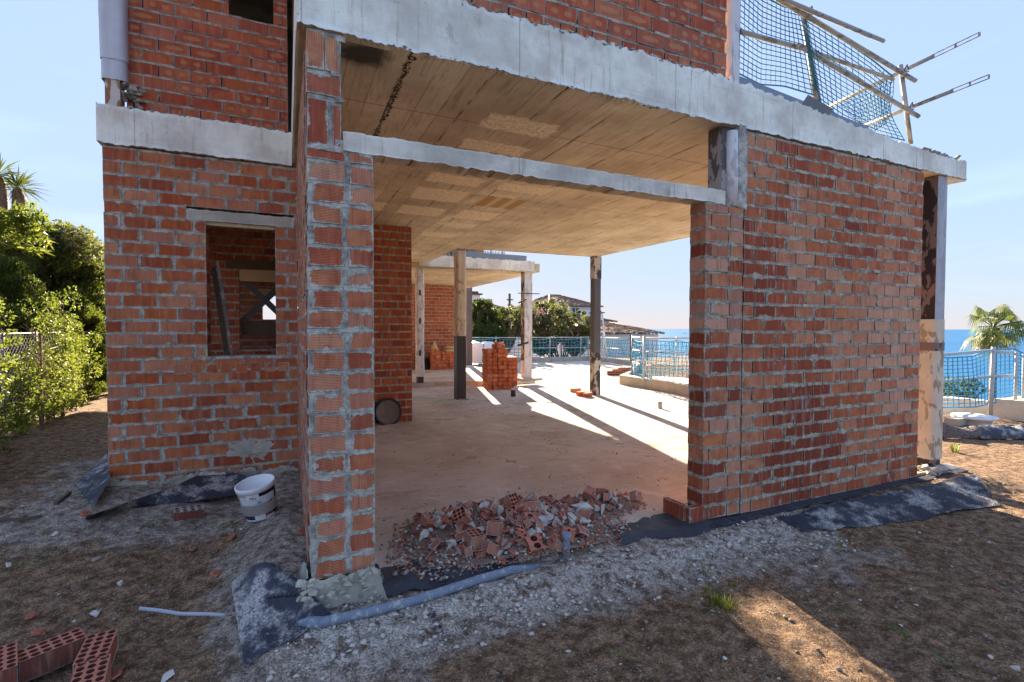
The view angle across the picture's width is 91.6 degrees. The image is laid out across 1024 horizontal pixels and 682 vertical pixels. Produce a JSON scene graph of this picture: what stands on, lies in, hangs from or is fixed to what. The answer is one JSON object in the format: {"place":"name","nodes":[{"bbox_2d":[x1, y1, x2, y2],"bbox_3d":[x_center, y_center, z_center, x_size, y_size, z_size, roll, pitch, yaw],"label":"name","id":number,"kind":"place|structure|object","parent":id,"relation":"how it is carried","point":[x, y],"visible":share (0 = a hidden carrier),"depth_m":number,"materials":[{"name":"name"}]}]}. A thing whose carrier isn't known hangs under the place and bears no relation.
{"place":"outdoors","nodes":[
{"label":"outdoors","id":0,"kind":"place"},
{"bbox_2d":[0,356,1023,681],"bbox_3d":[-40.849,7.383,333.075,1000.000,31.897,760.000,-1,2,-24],"label":"ground","id":1,"kind":"structure","parent":0,"point":[68,450],"depth_m":2.91,"materials":[{"name":"soil"}]},
{"bbox_2d":[0,641,17,681],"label":"perforated brick","id":2,"kind":"object","parent":1,"relation":"on","point":[8,663],"visible":1,"depth_m":2.16,"materials":[{"name":"brick"}]},
{"bbox_2d":[0,296,22,442],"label":"leafy shrub","id":3,"kind":"object","parent":1,"relation":"on","point":[6,340],"visible":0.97,"depth_m":5.07,"materials":[{"name":"green plant"}]},
{"bbox_2d":[0,153,26,226],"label":"yucca palm","id":4,"kind":"object","parent":1,"relation":"on","point":[4,200],"visible":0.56,"depth_m":8.55,"materials":[{"name":"green plant"}]},
{"bbox_2d":[0,368,35,452],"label":"leafy shrub","id":5,"kind":"object","parent":1,"relation":"on","point":[6,423],"visible":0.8,"depth_m":5.32,"materials":[{"name":"green plant"}]},
{"bbox_2d":[0,514,41,520],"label":"batten","id":6,"kind":"object","parent":1,"relation":"on","point":[20,519],"visible":1,"depth_m":3.60,"materials":[{"name":"grey wood"}]},
{"bbox_2d":[0,358,48,435],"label":"leafy shrub","id":7,"kind":"object","parent":1,"relation":"on","point":[18,416],"visible":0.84,"depth_m":5.92,"materials":[{"name":"green plant"}]},
{"bbox_2d":[0,165,51,243],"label":"yucca palm","id":8,"kind":"object","parent":1,"relation":"on","point":[17,193],"visible":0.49,"depth_m":8.64,"materials":[{"name":"green plant"}]},
{"bbox_2d":[0,198,58,258],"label":"broadleaf bush","id":9,"kind":"object","parent":1,"relation":"on","point":[25,220],"visible":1,"depth_m":8.12,"materials":[{"name":"green plant"}]},
{"bbox_2d":[30,628,45,635],"bbox_3d":[-2.445,1.501,2.570,0.074,0.017,0.061,17,-6,-5],"label":"brick shard","id":10,"kind":"object","parent":1,"relation":"on","point":[37,632],"visible":1,"depth_m":2.56,"materials":[{"name":"brick"}]},
{"bbox_2d":[18,324,63,430],"bbox_3d":[-5.847,0.507,6.190,0.389,1.440,0.413,0,2,-2],"label":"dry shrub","id":11,"kind":"object","parent":1,"relation":"on","point":[41,356],"visible":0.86,"depth_m":6.19,"materials":[{"name":"green plant"}]},
{"bbox_2d":[18,337,74,425],"bbox_3d":[-6.125,0.539,6.514,0.546,1.232,0.416,0,2,-4],"label":"leafy shrub","id":12,"kind":"object","parent":1,"relation":"on","point":[48,407],"visible":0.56,"depth_m":6.51,"materials":[{"name":"green plant"}]},
{"bbox_2d":[11,352,81,419],"bbox_3d":[-6.495,0.638,6.976,0.790,0.986,0.884,-1,2,-24],"label":"leafy shrub","id":13,"kind":"object","parent":1,"relation":"on","point":[59,402],"visible":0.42,"depth_m":6.98,"materials":[{"name":"green plant"}]},
{"bbox_2d":[0,255,101,413],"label":"bush","id":14,"kind":"object","parent":1,"relation":"on","point":[10,272],"visible":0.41,"depth_m":7.95,"materials":[{"name":"green plant"}]},
{"bbox_2d":[17,627,86,681],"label":"perforated brick","id":15,"kind":"object","parent":1,"relation":"on","point":[47,656],"visible":0.94,"depth_m":2.29,"materials":[{"name":"brick"}]},
{"bbox_2d":[0,331,104,421],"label":"chain link fence","id":16,"kind":"object","parent":1,"relation":"on","point":[3,352],"visible":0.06,"depth_m":6.88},
{"bbox_2d":[0,219,104,305],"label":"oleander bush","id":17,"kind":"object","parent":1,"relation":"on","point":[77,241],"visible":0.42,"depth_m":9.57,"materials":[{"name":"green plant"}]},
{"bbox_2d":[0,223,106,393],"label":"conifer tree","id":18,"kind":"object","parent":1,"relation":"on","point":[84,291],"visible":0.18,"depth_m":9.38,"materials":[{"name":"green plant"}]},
{"bbox_2d":[6,290,107,403],"bbox_3d":[-8.178,0.285,8.955,2.122,2.429,2.113,1,2,27],"label":"bush","id":19,"kind":"object","parent":1,"relation":"on","point":[93,319],"visible":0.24,"depth_m":8.96,"materials":[{"name":"green plant"}]},
{"bbox_2d":[6,232,109,383],"bbox_3d":[-9.062,-0.455,10.478,2.617,3.672,2.537,1,2,17],"label":"tree","id":20,"kind":"object","parent":1,"relation":"on","point":[86,268],"visible":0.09,"depth_m":9.94,"materials":[{"name":"green plant"}]},
{"bbox_2d":[17,285,101,415],"bbox_3d":[-6.558,0.148,7.188,0.729,1.966,0.760,0,2,-7],"label":"leafy shrub","id":21,"kind":"object","parent":1,"relation":"on","point":[66,342],"visible":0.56,"depth_m":7.22,"materials":[{"name":"green plant"}]},
{"bbox_2d":[54,491,71,504],"bbox_3d":[-3.593,1.253,3.981,0.026,0.034,0.254,-1,2,-23],"label":"batten","id":22,"kind":"object","parent":1,"relation":"on","point":[62,497],"visible":1,"depth_m":3.96,"materials":[{"name":"brown wood"}]},
{"bbox_2d":[49,328,102,407],"bbox_3d":[-7.092,0.444,7.896,0.851,1.295,0.596,0,2,-1],"label":"leafy shrub","id":23,"kind":"object","parent":1,"relation":"on","point":[80,366],"visible":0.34,"depth_m":7.97,"materials":[{"name":"green plant"}]},
{"bbox_2d":[71,654,110,681],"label":"perforated brick","id":24,"kind":"object","parent":1,"relation":"on","point":[99,670],"visible":1,"depth_m":2.15,"materials":[{"name":"brick"}]},
{"bbox_2d":[76,454,109,506],"bbox_3d":[-3.646,1.185,4.328,0.220,0.149,1.370,-1,2,-40],"label":"dimple membrane","id":25,"kind":"object","parent":1,"relation":"on","point":[93,482],"visible":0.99,"depth_m":4.21,"materials":[{"name":"grey plastic"}]},
{"bbox_2d":[73,628,117,672],"bbox_3d":[-1.926,1.460,2.308,0.118,0.098,0.236,-1,2,-29],"label":"perforated brick","id":26,"kind":"object","parent":1,"relation":"on","point":[95,646],"visible":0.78,"depth_m":2.31,"materials":[{"name":"brick"}]},
{"bbox_2d":[61,512,242,529],"bbox_3d":[-2.677,1.361,3.748,1.179,0.097,0.265,-1,2,-24],"label":"wire","id":27,"kind":"object","parent":1,"relation":"on","point":[147,526],"visible":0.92,"depth_m":3.66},
{"bbox_2d":[85,471,249,518],"bbox_3d":[-2.825,1.288,4.100,0.527,0.108,1.185,1,2,27],"label":"dimple membrane","id":28,"kind":"object","parent":1,"relation":"on","point":[197,487],"visible":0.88,"depth_m":4.26,"materials":[{"name":"black plastic"}]},
{"bbox_2d":[161,669,174,681],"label":"stone","id":29,"kind":"object","parent":1,"relation":"on","point":[167,675],"visible":1,"depth_m":2.26,"materials":[{"name":"white stone"}]},
{"bbox_2d":[138,606,226,615],"bbox_3d":[-1.821,1.501,2.753,0.552,0.048,0.029,0,2,10],"label":"conduit","id":30,"kind":"object","parent":1,"relation":"on","point":[170,612],"visible":0.98,"depth_m":2.75,"materials":[{"name":"grey plastic"}]},
{"bbox_2d":[172,505,203,521],"bbox_3d":[-2.560,1.373,3.935,0.200,0.094,0.115,5,1,-39],"label":"soiled brick","id":31,"kind":"object","parent":1,"relation":"on","point":[186,512],"visible":0.86,"depth_m":3.90,"materials":[{"name":"brick"}]},
{"bbox_2d":[234,474,277,521],"bbox_3d":[-1.941,1.195,3.778,0.294,0.310,0.285,-1,2,-24],"label":"bucket","id":32,"kind":"object","parent":1,"relation":"on","point":[256,495],"visible":1,"depth_m":3.72,"materials":[{"name":"white plastic"}]},
{"bbox_2d":[230,561,331,666],"bbox_3d":[-1.259,1.375,2.725,0.440,0.237,0.742,-1,2,-34],"label":"dimple membrane","id":33,"kind":"object","parent":1,"relation":"on","point":[270,610],"visible":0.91,"depth_m":2.61,"materials":[{"name":"black plastic"}]},
{"bbox_2d":[296,563,543,628],"bbox_3d":[-0.425,1.457,2.866,1.519,0.119,0.142,-1,2,-28],"label":"drain pipe","id":34,"kind":"object","parent":1,"relation":"on","point":[315,622],"visible":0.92,"depth_m":2.72,"materials":[{"name":"grey plastic"}]},
{"bbox_2d":[425,609,453,644],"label":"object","id":35,"kind":"object","parent":1,"relation":"on","point":[430,615],"visible":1,"depth_m":2.65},
{"bbox_2d":[472,298,499,340],"bbox_3d":[-1.404,-0.759,24.090,1.729,2.708,1.559,1,2,33],"label":"cypress tree","id":36,"kind":"object","parent":1,"relation":"on","point":[485,311],"visible":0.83,"depth_m":23.63,"materials":[{"name":"green plant"}]},
{"bbox_2d":[472,322,506,341],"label":"clipped hedge","id":37,"kind":"object","parent":1,"relation":"on","point":[479,329],"visible":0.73,"depth_m":23.15,"materials":[{"name":"green plant"}]},
{"bbox_2d":[472,291,519,356],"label":"tiled house","id":38,"kind":"structure","parent":1,"relation":"on","point":[476,295],"depth_m":36.27,"materials":[{"name":"paint"}]},
{"bbox_2d":[493,305,520,352],"bbox_3d":[-0.375,-0.525,26.150,1.904,2.733,3.217,-1,2,-24],"label":"olive tree","id":39,"kind":"object","parent":1,"relation":"on","point":[506,318],"visible":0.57,"depth_m":25.52,"materials":[{"name":"green plant"}]},
{"bbox_2d":[96,0,967,608],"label":"unfinished house","id":40,"kind":"structure","parent":1,"relation":"on","point":[326,172],"depth_m":4.33,"materials":[{"name":"brick"}]},
{"bbox_2d":[211,267,228,354],"bbox_3d":[-2.838,0.068,4.934,0.323,1.610,0.042,1,2,15],"label":"leaning board","id":41,"kind":"object","parent":40,"relation":"on","point":[220,311],"visible":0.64,"depth_m":4.93,"materials":[{"name":"brown wood"}]},
{"bbox_2d":[216,262,233,354],"bbox_3d":[-2.780,0.068,4.926,0.326,1.708,0.032,0,2,13],"label":"leaning board","id":42,"kind":"object","parent":40,"relation":"on","point":[224,308],"visible":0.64,"depth_m":4.92,"materials":[{"name":"wood"}]},
{"bbox_2d":[739,0,989,144],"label":"terrace guard rail","id":43,"kind":"object","parent":40,"relation":"attached to","point":[799,9],"visible":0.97,"depth_m":4.45,"materials":[{"name":"metal"}]},
{"bbox_2d":[511,298,570,356],"bbox_3d":[1.678,-0.737,28.180,3.276,3.273,3.255,1,2,31],"label":"olive tree","id":44,"kind":"object","parent":1,"relation":"on","point":[560,329],"visible":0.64,"depth_m":27.59,"materials":[{"name":"green plant"}]},
{"bbox_2d":[546,532,563,552],"bbox_3d":[0.292,1.365,3.370,0.093,0.086,0.086,44,5,-13],"label":"broken brick","id":45,"kind":"object","parent":1,"relation":"on","point":[554,542],"visible":0.96,"depth_m":3.33,"materials":[{"name":"brick"}]},
{"bbox_2d":[511,294,603,356],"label":"white house","id":46,"kind":"structure","parent":1,"relation":"on","point":[575,304],"depth_m":52.83,"materials":[{"name":"tile"}]},
{"bbox_2d":[532,335,589,356],"bbox_3d":[2.445,0.638,25.810,4.084,1.885,1.474,-1,2,-24],"label":"flower bush","id":47,"kind":"object","parent":1,"relation":"on","point":[541,350],"visible":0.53,"depth_m":25.63,"materials":[{"name":"green plant"}]},
{"bbox_2d":[533,307,587,352],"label":"bougainvillea flowers","id":48,"kind":"object","parent":47,"relation":"attached to","point":[538,310],"visible":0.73,"depth_m":25.40,"materials":[{"name":"pink plant"}]},
{"bbox_2d":[266,512,863,681],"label":"lime lumps","id":49,"kind":"object","parent":1,"relation":"on","point":[270,677],"visible":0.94,"depth_m":2.88,"materials":[{"name":"white stone"}]},
{"bbox_2d":[562,531,570,557],"bbox_3d":[0.367,1.404,3.354,0.064,0.220,0.064,-1,2,-24],"label":"upright pipe","id":50,"kind":"object","parent":1,"relation":"on","point":[566,537],"visible":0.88,"depth_m":3.33,"materials":[{"name":"grey plastic"}]},
{"bbox_2d":[554,310,589,355],"bbox_3d":[3.708,-0.438,30.215,2.608,2.875,3.078,0,2,10],"label":"olive tree","id":51,"kind":"object","parent":1,"relation":"on","point":[581,330],"visible":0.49,"depth_m":29.65,"materials":[{"name":"green plant"}]},
{"bbox_2d":[532,312,617,356],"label":"white house","id":52,"kind":"structure","parent":1,"relation":"on","point":[578,316],"depth_m":47.99,"materials":[{"name":"paint"}]},
{"bbox_2d":[542,321,664,357],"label":"white house","id":53,"kind":"structure","parent":1,"relation":"on","point":[616,331],"depth_m":35.95,"materials":[{"name":"paint"}]},
{"bbox_2d":[314,361,924,580],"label":"floor slab","id":54,"kind":"structure","parent":1,"relation":"on","point":[491,458],"depth_m":6.29,"materials":[{"name":"concrete"}]},
{"bbox_2d":[374,398,401,424],"bbox_3d":[-1.942,1.111,7.786,0.440,0.440,0.154,-1,2,-31],"label":"round lid","id":55,"kind":"object","parent":54,"relation":"on","point":[387,411],"visible":0.94,"depth_m":7.78,"materials":[{"name":"brown wood"}]},
{"bbox_2d":[429,536,445,550],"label":"broken brick","id":56,"kind":"object","parent":54,"relation":"on","point":[437,542],"visible":0.93,"depth_m":3.31,"materials":[{"name":"brick"}]},
{"bbox_2d":[411,248,542,387],"bbox_3d":[-3.982,-1.908,15.237,7.339,6.201,8.070,-1,2,-24],"label":"unfinished annex","id":57,"kind":"object","parent":54,"relation":"on","point":[482,268],"visible":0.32,"depth_m":13.68,"materials":[{"name":"concrete"}]},
{"bbox_2d":[472,341,493,362],"bbox_3d":[-1.268,0.437,20.080,1.120,0.862,1.146,-1,2,-24],"label":"bulk bag","id":58,"kind":"object","parent":54,"relation":"on","point":[477,347],"visible":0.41,"depth_m":19.51,"materials":[{"name":"white fabric"}]},
{"bbox_2d":[375,479,665,585],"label":"rubble crumbs","id":59,"kind":"object","parent":54,"relation":"on","point":[525,551],"visible":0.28,"depth_m":3.32,"materials":[{"name":"grey stone"}]},
{"bbox_2d":[413,514,430,524],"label":"broken brick","id":60,"kind":"object","parent":59,"relation":"on","point":[422,519],"visible":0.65,"depth_m":3.64,"materials":[{"name":"brick"}]},
{"bbox_2d":[455,531,464,542],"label":"broken brick","id":61,"kind":"object","parent":59,"relation":"on","point":[458,537],"visible":0.53,"depth_m":3.36,"materials":[{"name":"brick"}]},
{"bbox_2d":[455,522,474,537],"bbox_3d":[-0.318,1.312,3.424,0.098,0.105,0.098,7,-35,41],"label":"broken brick","id":62,"kind":"object","parent":61,"relation":"on","point":[463,526],"visible":0.57,"depth_m":3.41,"materials":[{"name":"brick"}]},
{"bbox_2d":[452,506,471,525],"bbox_3d":[-0.347,1.224,3.471,0.096,0.100,0.088,-29,42,-1],"label":"broken brick","id":63,"kind":"object","parent":62,"relation":"on","point":[461,515],"visible":1,"depth_m":3.44,"materials":[{"name":"brick"}]},
{"bbox_2d":[459,541,472,557],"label":"broken brick","id":64,"kind":"object","parent":59,"relation":"on","point":[466,547],"visible":0.99,"depth_m":3.19,"materials":[{"name":"brick"}]},
{"bbox_2d":[464,528,485,550],"bbox_3d":[-0.247,1.318,3.292,0.108,0.114,0.100,6,7,-33],"label":"broken brick","id":65,"kind":"object","parent":59,"relation":"on","point":[476,537],"visible":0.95,"depth_m":3.26,"materials":[{"name":"brick"}]},
{"bbox_2d":[482,541,500,558],"bbox_3d":[-0.142,1.373,3.251,0.122,0.099,0.088,36,-51,-20],"label":"broken brick","id":66,"kind":"object","parent":59,"relation":"on","point":[490,548],"visible":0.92,"depth_m":3.22,"materials":[{"name":"brick"}]},
{"bbox_2d":[486,501,498,511],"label":"broken brick","id":67,"kind":"object","parent":59,"relation":"on","point":[494,504],"visible":0.97,"depth_m":3.63,"materials":[{"name":"brick"}]},
{"bbox_2d":[486,519,503,535],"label":"broken brick","id":68,"kind":"object","parent":59,"relation":"on","point":[494,527],"visible":1,"depth_m":3.40,"materials":[{"name":"brick"}]},
{"bbox_2d":[499,492,518,507],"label":"broken brick","id":69,"kind":"object","parent":59,"relation":"on","point":[509,500],"visible":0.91,"depth_m":3.72,"materials":[{"name":"brick"}]},
{"bbox_2d":[513,531,528,546],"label":"broken brick","id":70,"kind":"object","parent":59,"relation":"on","point":[518,538],"visible":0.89,"depth_m":3.35,"materials":[{"name":"brick"}]},
{"bbox_2d":[512,522,523,536],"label":"broken brick","id":71,"kind":"object","parent":70,"relation":"on","point":[518,528],"visible":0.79,"depth_m":3.41,"materials":[{"name":"brick"}]},
{"bbox_2d":[521,512,538,523],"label":"broken brick","id":72,"kind":"object","parent":59,"relation":"on","point":[526,514],"visible":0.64,"depth_m":3.61,"materials":[{"name":"brick"}]},
{"bbox_2d":[525,499,538,511],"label":"broken brick","id":73,"kind":"object","parent":59,"relation":"on","point":[533,504],"visible":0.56,"depth_m":3.76,"materials":[{"name":"brick"}]},
{"bbox_2d":[523,532,547,555],"bbox_3d":[0.159,1.369,3.340,0.135,0.097,0.126,-3,35,-27],"label":"broken brick","id":74,"kind":"object","parent":59,"relation":"on","point":[531,545],"visible":0.94,"depth_m":3.31,"materials":[{"name":"brick"}]},
{"bbox_2d":[560,527,575,544],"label":"broken brick","id":75,"kind":"object","parent":59,"relation":"on","point":[572,531],"visible":0.28,"depth_m":3.41,"materials":[{"name":"brick"}]},
{"bbox_2d":[575,507,594,522],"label":"broken brick","id":76,"kind":"object","parent":59,"relation":"on","point":[587,514],"visible":0.83,"depth_m":3.77,"materials":[{"name":"brick"}]},
{"bbox_2d":[582,485,594,499],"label":"broken brick","id":77,"kind":"object","parent":59,"relation":"on","point":[588,491],"visible":0.99,"depth_m":4.11,"materials":[{"name":"brick"}]},
{"bbox_2d":[600,493,609,502],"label":"broken brick","id":78,"kind":"object","parent":59,"relation":"on","point":[605,497],"visible":1,"depth_m":4.13,"materials":[{"name":"brick"}]},
{"bbox_2d":[629,490,641,503],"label":"broken brick","id":79,"kind":"object","parent":59,"relation":"on","point":[635,496],"visible":1,"depth_m":4.08,"materials":[{"name":"brick"}]},
{"label":"broken brick","id":80,"kind":"object","parent":59,"relation":"on","visible":0},
{"bbox_2d":[445,514,455,528],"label":"broken brick","id":81,"kind":"object","parent":80,"relation":"on","point":[450,520],"visible":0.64,"depth_m":3.53,"materials":[{"name":"brick"}]},
{"bbox_2d":[399,499,645,568],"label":"rubble dust","id":82,"kind":"object","parent":54,"relation":"on","point":[627,508],"visible":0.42,"depth_m":3.50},
{"bbox_2d":[375,382,686,508],"bbox_3d":[0.371,1.273,8.548,7.296,0.026,9.000,-1,2,-24],"label":"floor grit","id":83,"kind":"object","parent":54,"relation":"on","point":[552,442],"visible":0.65,"depth_m":7.03,"materials":[{"name":"grey gravel"}]},
{"bbox_2d":[549,514,562,527],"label":"broken brick","id":84,"kind":"object","parent":54,"relation":"on","point":[556,520],"visible":0.52,"depth_m":3.57,"materials":[{"name":"ceramic"}]},
{"bbox_2d":[517,356,630,364],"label":"terrace kerb","id":85,"kind":"structure","parent":54,"relation":"on","point":[577,358],"depth_m":22.09,"materials":[{"name":"concrete"}]},
{"bbox_2d":[472,336,629,359],"bbox_3d":[0.330,0.288,22.433,9.866,1.010,2.776,0,2,11],"label":"netted fence","id":86,"kind":"object","parent":85,"relation":"on","point":[571,348],"visible":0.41,"depth_m":22.14,"materials":[{"name":"plastic"}]},
{"bbox_2d":[570,523,588,538],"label":"broken brick","id":87,"kind":"object","parent":54,"relation":"on","point":[581,531],"visible":0.81,"depth_m":3.50,"materials":[{"name":"brick"}]},
{"bbox_2d":[602,315,607,360],"bbox_3d":[3.923,-0.140,20.987,0.336,1.934,0.058,-1,2,-24],"label":"leaning pole","id":88,"kind":"object","parent":54,"relation":"on","point":[604,336],"visible":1,"depth_m":20.94,"materials":[{"name":"grey metal"}]},
{"bbox_2d":[619,371,688,396],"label":"pool wall","id":89,"kind":"structure","parent":54,"relation":"on","point":[661,385],"depth_m":12.00,"materials":[{"name":"concrete"}]},
{"bbox_2d":[631,335,688,380],"bbox_3d":[5.669,0.440,12.063,5.591,1.110,1.471,1,2,20],"label":"netted fence","id":90,"kind":"object","parent":89,"relation":"on","point":[642,364],"visible":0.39,"depth_m":12.17,"materials":[{"name":"plastic"}]},
{"bbox_2d":[628,336,688,376],"bbox_3d":[5.180,0.436,15.493,5.296,1.164,0.277,-1,2,-42],"label":"netted fence","id":91,"kind":"object","parent":90,"relation":"attached to","point":[672,355],"visible":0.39,"depth_m":14.81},
{"bbox_2d":[648,376,687,383],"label":"terrace","id":92,"kind":"structure","parent":1,"relation":"on","point":[682,380],"depth_m":19.32,"materials":[{"name":"white concrete"}]},
{"bbox_2d":[706,590,727,608],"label":"grass tuft","id":93,"kind":"object","parent":1,"relation":"on","point":[716,599],"visible":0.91,"depth_m":2.91,"materials":[{"name":"green plant"}]},
{"bbox_2d":[720,593,742,612],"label":"grass tuft","id":94,"kind":"object","parent":1,"relation":"on","point":[727,603],"visible":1,"depth_m":2.85,"materials":[{"name":"green plant"}]},
{"bbox_2d":[776,474,999,531],"bbox_3d":[3.540,1.436,4.363,2.911,0.131,0.442,-1,2,-23],"label":"dimple membrane","id":95,"kind":"object","parent":1,"relation":"on","point":[919,502],"visible":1,"depth_m":4.33,"materials":[{"name":"black plastic"}]},
{"bbox_2d":[944,416,967,425],"bbox_3d":[7.484,1.344,8.352,0.409,0.124,0.217,-1,2,-24],"label":"foam block","id":96,"kind":"object","parent":1,"relation":"on","point":[953,421],"depth_m":8.26,"materials":[{"name":"plastic"}]},
{"bbox_2d":[942,422,983,437],"bbox_3d":[6.636,1.302,7.438,0.939,0.214,0.395,0,2,0],"label":"mat","id":97,"kind":"object","parent":1,"relation":"on","point":[951,431],"visible":0.63,"depth_m":7.27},
{"bbox_2d":[943,376,986,398],"bbox_3d":[11.457,2.002,12.935,1.284,2.224,0.996,-1,2,-24],"label":"coastal shrub","id":98,"kind":"object","parent":1,"relation":"on","point":[956,390],"visible":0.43,"depth_m":12.77,"materials":[{"name":"green plant"}]},
{"bbox_2d":[951,413,998,425],"bbox_3d":[7.783,1.331,8.377,0.596,0.170,0.596,-1,2,-24],"label":"tub","id":99,"kind":"object","parent":1,"relation":"on","point":[976,419],"visible":0.85,"depth_m":8.22,"materials":[{"name":"white plastic"}]},
{"bbox_2d":[943,347,1023,415],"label":"sea guard rail","id":100,"kind":"object","parent":1,"relation":"on","point":[992,376],"visible":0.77,"depth_m":9.15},
{"bbox_2d":[943,396,1023,421],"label":"garden wall","id":101,"kind":"structure","parent":1,"relation":"on","point":[1009,408],"depth_m":9.51,"materials":[{"name":"beige concrete"}]},
{"bbox_2d":[960,304,1023,397],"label":"fan palm","id":102,"kind":"object","parent":1,"relation":"on","point":[989,337],"visible":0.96,"depth_m":13.87,"materials":[{"name":"green plant"}]},
{"bbox_2d":[978,425,1023,438],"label":"rolled mat","id":103,"kind":"object","parent":1,"relation":"on","point":[1002,432],"visible":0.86,"depth_m":7.24,"materials":[{"name":"grey plastic"}]},
{"bbox_2d":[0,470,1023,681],"bbox_3d":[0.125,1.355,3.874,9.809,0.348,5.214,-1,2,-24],"label":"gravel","id":104,"kind":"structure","parent":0,"point":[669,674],"depth_m":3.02,"materials":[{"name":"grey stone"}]},
{"bbox_2d":[0,0,1023,329],"label":"sky","id":105,"kind":"structure","parent":0,"point":[51,83],"materials":[{"name":"blue"}]},
{"bbox_2d":[635,329,1023,399],"bbox_3d":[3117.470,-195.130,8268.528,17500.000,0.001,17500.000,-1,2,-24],"label":"sea","id":106,"kind":"structure","parent":0,"point":[954,339],"depth_m":299.02,"materials":[{"name":"liquid"}]},
{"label":"broken brick","id":107,"kind":"object","parent":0,"visible":0},
{"bbox_2d":[571,502,593,508],"bbox_3d":[0.541,1.276,3.852,0.215,0.051,0.079,6,0,-16],"label":"long concrete piece","id":108,"kind":"object","parent":107,"relation":"on","point":[586,505],"visible":0.97,"depth_m":3.83,"materials":[{"name":"grey concrete"}]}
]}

